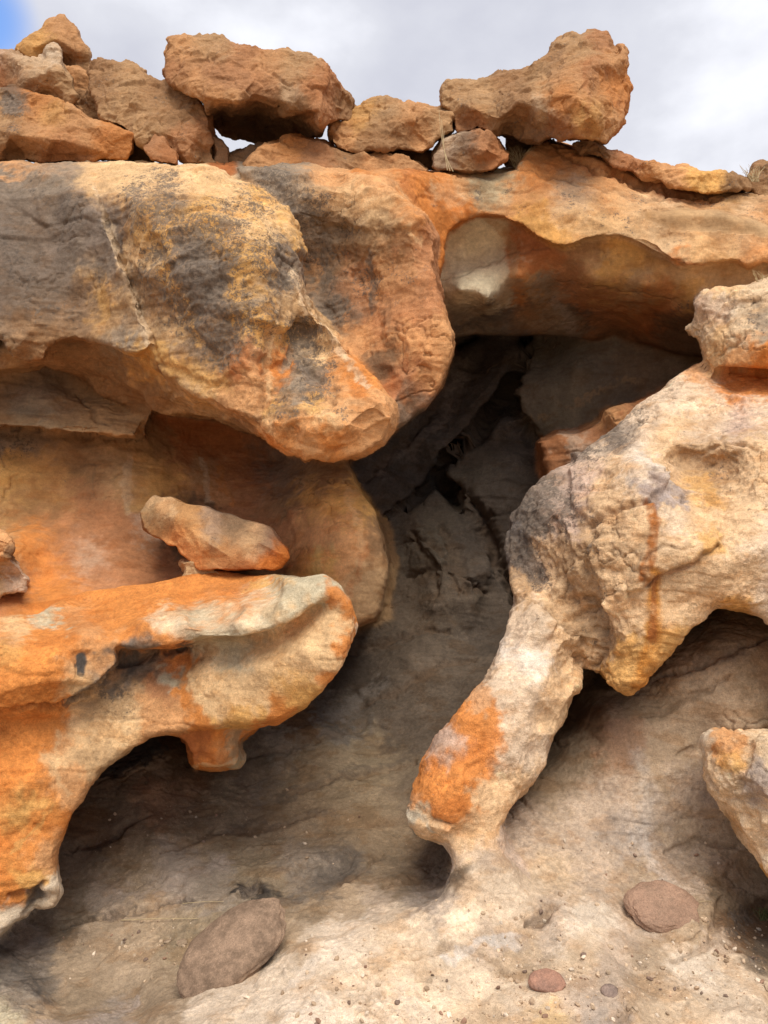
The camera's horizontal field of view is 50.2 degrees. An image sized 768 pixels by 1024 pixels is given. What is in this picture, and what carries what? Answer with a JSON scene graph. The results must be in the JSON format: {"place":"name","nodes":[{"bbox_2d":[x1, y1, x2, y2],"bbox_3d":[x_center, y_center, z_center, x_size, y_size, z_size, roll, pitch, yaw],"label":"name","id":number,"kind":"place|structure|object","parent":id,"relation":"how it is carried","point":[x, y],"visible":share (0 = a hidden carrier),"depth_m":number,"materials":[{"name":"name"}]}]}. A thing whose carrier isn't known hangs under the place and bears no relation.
{"place":"outdoors","nodes":[
{"label":"outdoors","id":0,"kind":"place"},
{"bbox_2d":[0,336,767,1023],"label":"cave floor","id":1,"kind":"structure","parent":0,"point":[448,478],"depth_m":3.02,"materials":[{"name":"stone"}]},
{"bbox_2d":[121,918,198,920],"bbox_3d":[-0.794,1.438,2.891,0.327,0.048,0.006,-3,-9,21],"label":"straw","id":2,"kind":"object","parent":1,"relation":"on","point":[162,918],"visible":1,"depth_m":2.88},
{"bbox_2d":[0,570,357,940],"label":"rock ledge","id":3,"kind":"object","parent":1,"relation":"attached to","point":[214,672],"visible":1,"depth_m":2.78,"materials":[{"name":"stone"}]},
{"bbox_2d":[178,559,218,575],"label":"support stone","id":4,"kind":"object","parent":3,"relation":"on","point":[186,566],"visible":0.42,"depth_m":3.31,"materials":[{"name":"stone"}]},
{"bbox_2d":[140,495,289,571],"bbox_3d":[-0.736,0.092,3.562,0.718,0.361,0.627,0,-8,0],"label":"wedge stone","id":5,"kind":"object","parent":3,"relation":"on","point":[201,537],"visible":0.95,"depth_m":3.32,"materials":[{"name":"stone"}]},
{"bbox_2d":[176,938,186,946],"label":"flat pebble","id":6,"kind":"object","parent":1,"relation":"on","point":[180,942],"visible":1,"depth_m":2.75,"materials":[{"name":"stone"}]},
{"bbox_2d":[0,367,400,632],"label":"recess wall","id":7,"kind":"structure","parent":1,"relation":"on","point":[86,475],"depth_m":3.96,"materials":[{"name":"stone"}]},
{"bbox_2d":[0,529,29,598],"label":"cracked rock","id":8,"kind":"object","parent":7,"relation":"on","point":[14,578],"visible":0.99,"depth_m":3.31,"materials":[{"name":"stone"}]},
{"bbox_2d":[176,897,285,998],"bbox_3d":[-0.459,1.325,2.480,0.324,0.254,0.173,3,-9,-21],"label":"oval stone","id":9,"kind":"object","parent":1,"relation":"on","point":[239,943],"visible":0.84,"depth_m":2.45,"materials":[{"name":"brown stone"}]},
{"bbox_2d":[0,139,767,463],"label":"cap rock","id":10,"kind":"object","parent":1,"relation":"on","point":[305,312],"visible":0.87,"depth_m":3.71,"materials":[{"name":"stone"}]},
{"bbox_2d":[0,84,134,163],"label":"boulder","id":11,"kind":"object","parent":10,"relation":"on","point":[38,128],"visible":0.95,"depth_m":4.25,"materials":[{"name":"stone"}]},
{"bbox_2d":[0,42,79,104],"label":"boulder","id":12,"kind":"object","parent":11,"relation":"on","point":[46,72],"visible":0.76,"depth_m":4.52,"materials":[{"name":"stone"}]},
{"bbox_2d":[15,14,91,69],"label":"boulder","id":13,"kind":"object","parent":12,"relation":"on","point":[62,31],"visible":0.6,"depth_m":4.96,"materials":[{"name":"stone"}]},
{"bbox_2d":[129,143,153,162],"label":"boulder","id":14,"kind":"object","parent":10,"relation":"on","point":[138,154],"visible":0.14,"depth_m":4.42,"materials":[{"name":"stone"}]},
{"bbox_2d":[86,57,215,163],"bbox_3d":[-1.319,-2.237,4.660,0.703,0.997,1.024,4,-9,-25],"label":"boulder","id":15,"kind":"object","parent":10,"relation":"on","point":[140,103],"visible":0.86,"depth_m":4.30,"materials":[{"name":"stone"}]},
{"bbox_2d":[65,65,98,119],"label":"boulder","id":16,"kind":"object","parent":15,"relation":"on","point":[85,102],"visible":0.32,"depth_m":4.67,"materials":[{"name":"stone"}]},
{"bbox_2d":[143,134,178,165],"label":"boulder","id":17,"kind":"object","parent":10,"relation":"on","point":[158,148],"visible":0.91,"depth_m":4.12,"materials":[{"name":"stone"}]},
{"bbox_2d":[213,134,229,163],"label":"boulder","id":18,"kind":"object","parent":10,"relation":"on","point":[221,151],"visible":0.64,"depth_m":4.29,"materials":[{"name":"stone"}]},
{"bbox_2d":[229,142,263,161],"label":"boulder","id":19,"kind":"object","parent":10,"relation":"on","point":[242,154],"visible":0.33,"depth_m":4.39,"materials":[{"name":"stone"}]},
{"bbox_2d":[162,32,356,143],"bbox_3d":[-0.706,-2.393,4.640,1.120,1.084,1.112,0,-8,0],"label":"boulder","id":20,"kind":"object","parent":10,"relation":"on","point":[254,94],"visible":0.94,"depth_m":4.22,"materials":[{"name":"stone"}]},
{"bbox_2d":[242,133,428,171],"bbox_3d":[-0.254,-1.884,4.413,0.984,0.443,0.556,0,-8,0],"label":"boulder","id":21,"kind":"object","parent":10,"relation":"on","point":[291,148],"visible":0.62,"depth_m":4.19,"materials":[{"name":"stone"}]},
{"bbox_2d":[327,95,454,153],"bbox_3d":[0.040,-2.089,4.528,0.709,0.595,0.633,0,-8,0],"label":"boulder","id":22,"kind":"object","parent":21,"relation":"on","point":[384,124],"visible":0.94,"depth_m":4.28,"materials":[{"name":"stone"}]},
{"bbox_2d":[389,149,435,170],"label":"boulder","id":23,"kind":"object","parent":10,"relation":"on","point":[425,159],"visible":0.2,"depth_m":4.46,"materials":[{"name":"stone"}]},
{"bbox_2d":[439,114,452,170],"bbox_3d":[0.310,-1.854,4.085,0.068,0.344,0.028,0,-8,0],"label":"grass stalk","id":24,"kind":"object","parent":10,"relation":"on","point":[446,159],"depth_m":4.07,"materials":[{"name":"plant"}]},
{"bbox_2d":[431,128,509,174],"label":"boulder","id":25,"kind":"object","parent":10,"relation":"on","point":[477,150],"visible":0.94,"depth_m":4.16,"materials":[{"name":"stone"}]},
{"bbox_2d":[506,145,535,168],"bbox_3d":[0.709,-1.875,4.304,0.178,0.156,0.118,0,-8,0],"label":"grass tuft","id":26,"kind":"object","parent":10,"relation":"on","point":[516,161],"visible":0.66,"depth_m":4.30,"materials":[{"name":"plant"}]},
{"bbox_2d":[504,138,555,167],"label":"boulder","id":27,"kind":"object","parent":10,"relation":"on","point":[510,144],"visible":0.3,"depth_m":4.52,"materials":[{"name":"stone"}]},
{"bbox_2d":[439,28,633,145],"bbox_3d":[0.857,-2.319,4.577,1.117,1.132,1.224,0,-8,0],"label":"boulder","id":28,"kind":"object","parent":27,"relation":"on","point":[571,86],"visible":0.97,"depth_m":4.18,"materials":[{"name":"stone"}]},
{"bbox_2d":[572,140,751,194],"bbox_3d":[1.487,-1.832,4.368,0.996,0.496,0.432,0,-8,0],"label":"rock slab","id":29,"kind":"object","parent":10,"relation":"on","point":[685,176],"visible":0.97,"depth_m":4.19,"materials":[{"name":"stone"}]},
{"bbox_2d":[740,164,761,181],"bbox_3d":[1.889,-1.742,4.189,0.099,0.120,0.177,-7,-10,40],"label":"grass tuft","id":30,"kind":"object","parent":10,"relation":"on","point":[754,179],"visible":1,"depth_m":4.19,"materials":[{"name":"plant"}]},
{"bbox_2d":[747,159,767,195],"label":"boulder","id":31,"kind":"object","parent":10,"relation":"on","point":[760,187],"visible":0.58,"depth_m":4.27,"materials":[{"name":"stone"}]},
{"bbox_2d":[50,765,767,1023],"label":"grit","id":32,"kind":"object","parent":1,"relation":"on","point":[531,1001],"visible":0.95,"depth_m":2.31,"materials":[{"name":"stone"}]},
{"bbox_2d":[528,968,565,992],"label":"flat pebble","id":33,"kind":"object","parent":1,"relation":"on","point":[544,980],"visible":1,"depth_m":2.23,"materials":[{"name":"stone"}]},
{"bbox_2d":[406,360,767,878],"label":"rock pillar","id":34,"kind":"object","parent":1,"relation":"on","point":[636,546],"visible":1,"depth_m":2.91,"materials":[{"name":"stone"}]},
{"bbox_2d":[684,277,767,381],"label":"knobbly rock","id":35,"kind":"object","parent":34,"relation":"on","point":[727,327],"visible":1,"depth_m":3.60,"materials":[{"name":"stone"}]},
{"bbox_2d":[752,270,767,281],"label":"grass tuft","id":36,"kind":"object","parent":35,"relation":"on","point":[762,277],"visible":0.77,"depth_m":3.63,"materials":[{"name":"plant"}]},
{"bbox_2d":[534,385,665,477],"bbox_3d":[1.212,-0.361,4.667,0.912,0.817,0.694,-5,-9,30],"label":"reddish rock","id":37,"kind":"object","parent":1,"relation":"on","point":[555,448],"visible":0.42,"depth_m":4.47,"materials":[{"name":"stone"}]},
{"bbox_2d":[490,335,702,438],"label":"dark block","id":38,"kind":"structure","parent":37,"relation":"on","point":[563,382],"depth_m":4.96,"materials":[{"name":"stone"}]},
{"bbox_2d":[601,984,617,997],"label":"flat pebble","id":39,"kind":"object","parent":1,"relation":"on","point":[609,990],"visible":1,"depth_m":2.21,"materials":[{"name":"stone"}]},
{"bbox_2d":[623,880,699,932],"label":"round stone","id":40,"kind":"object","parent":1,"relation":"on","point":[659,906],"visible":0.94,"depth_m":2.54,"materials":[{"name":"brown stone"}]},
{"bbox_2d":[698,727,767,877],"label":"angular rock","id":41,"kind":"object","parent":1,"relation":"on","point":[735,770],"visible":1,"depth_m":2.54,"materials":[{"name":"stone"}]},
{"bbox_2d":[751,906,767,920],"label":"weed","id":42,"kind":"object","parent":1,"relation":"on","point":[763,917],"visible":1,"depth_m":2.65,"materials":[{"name":"green plant"}]},
{"bbox_2d":[0,0,767,176],"label":"sky","id":43,"kind":"structure","parent":0,"point":[697,71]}
]}

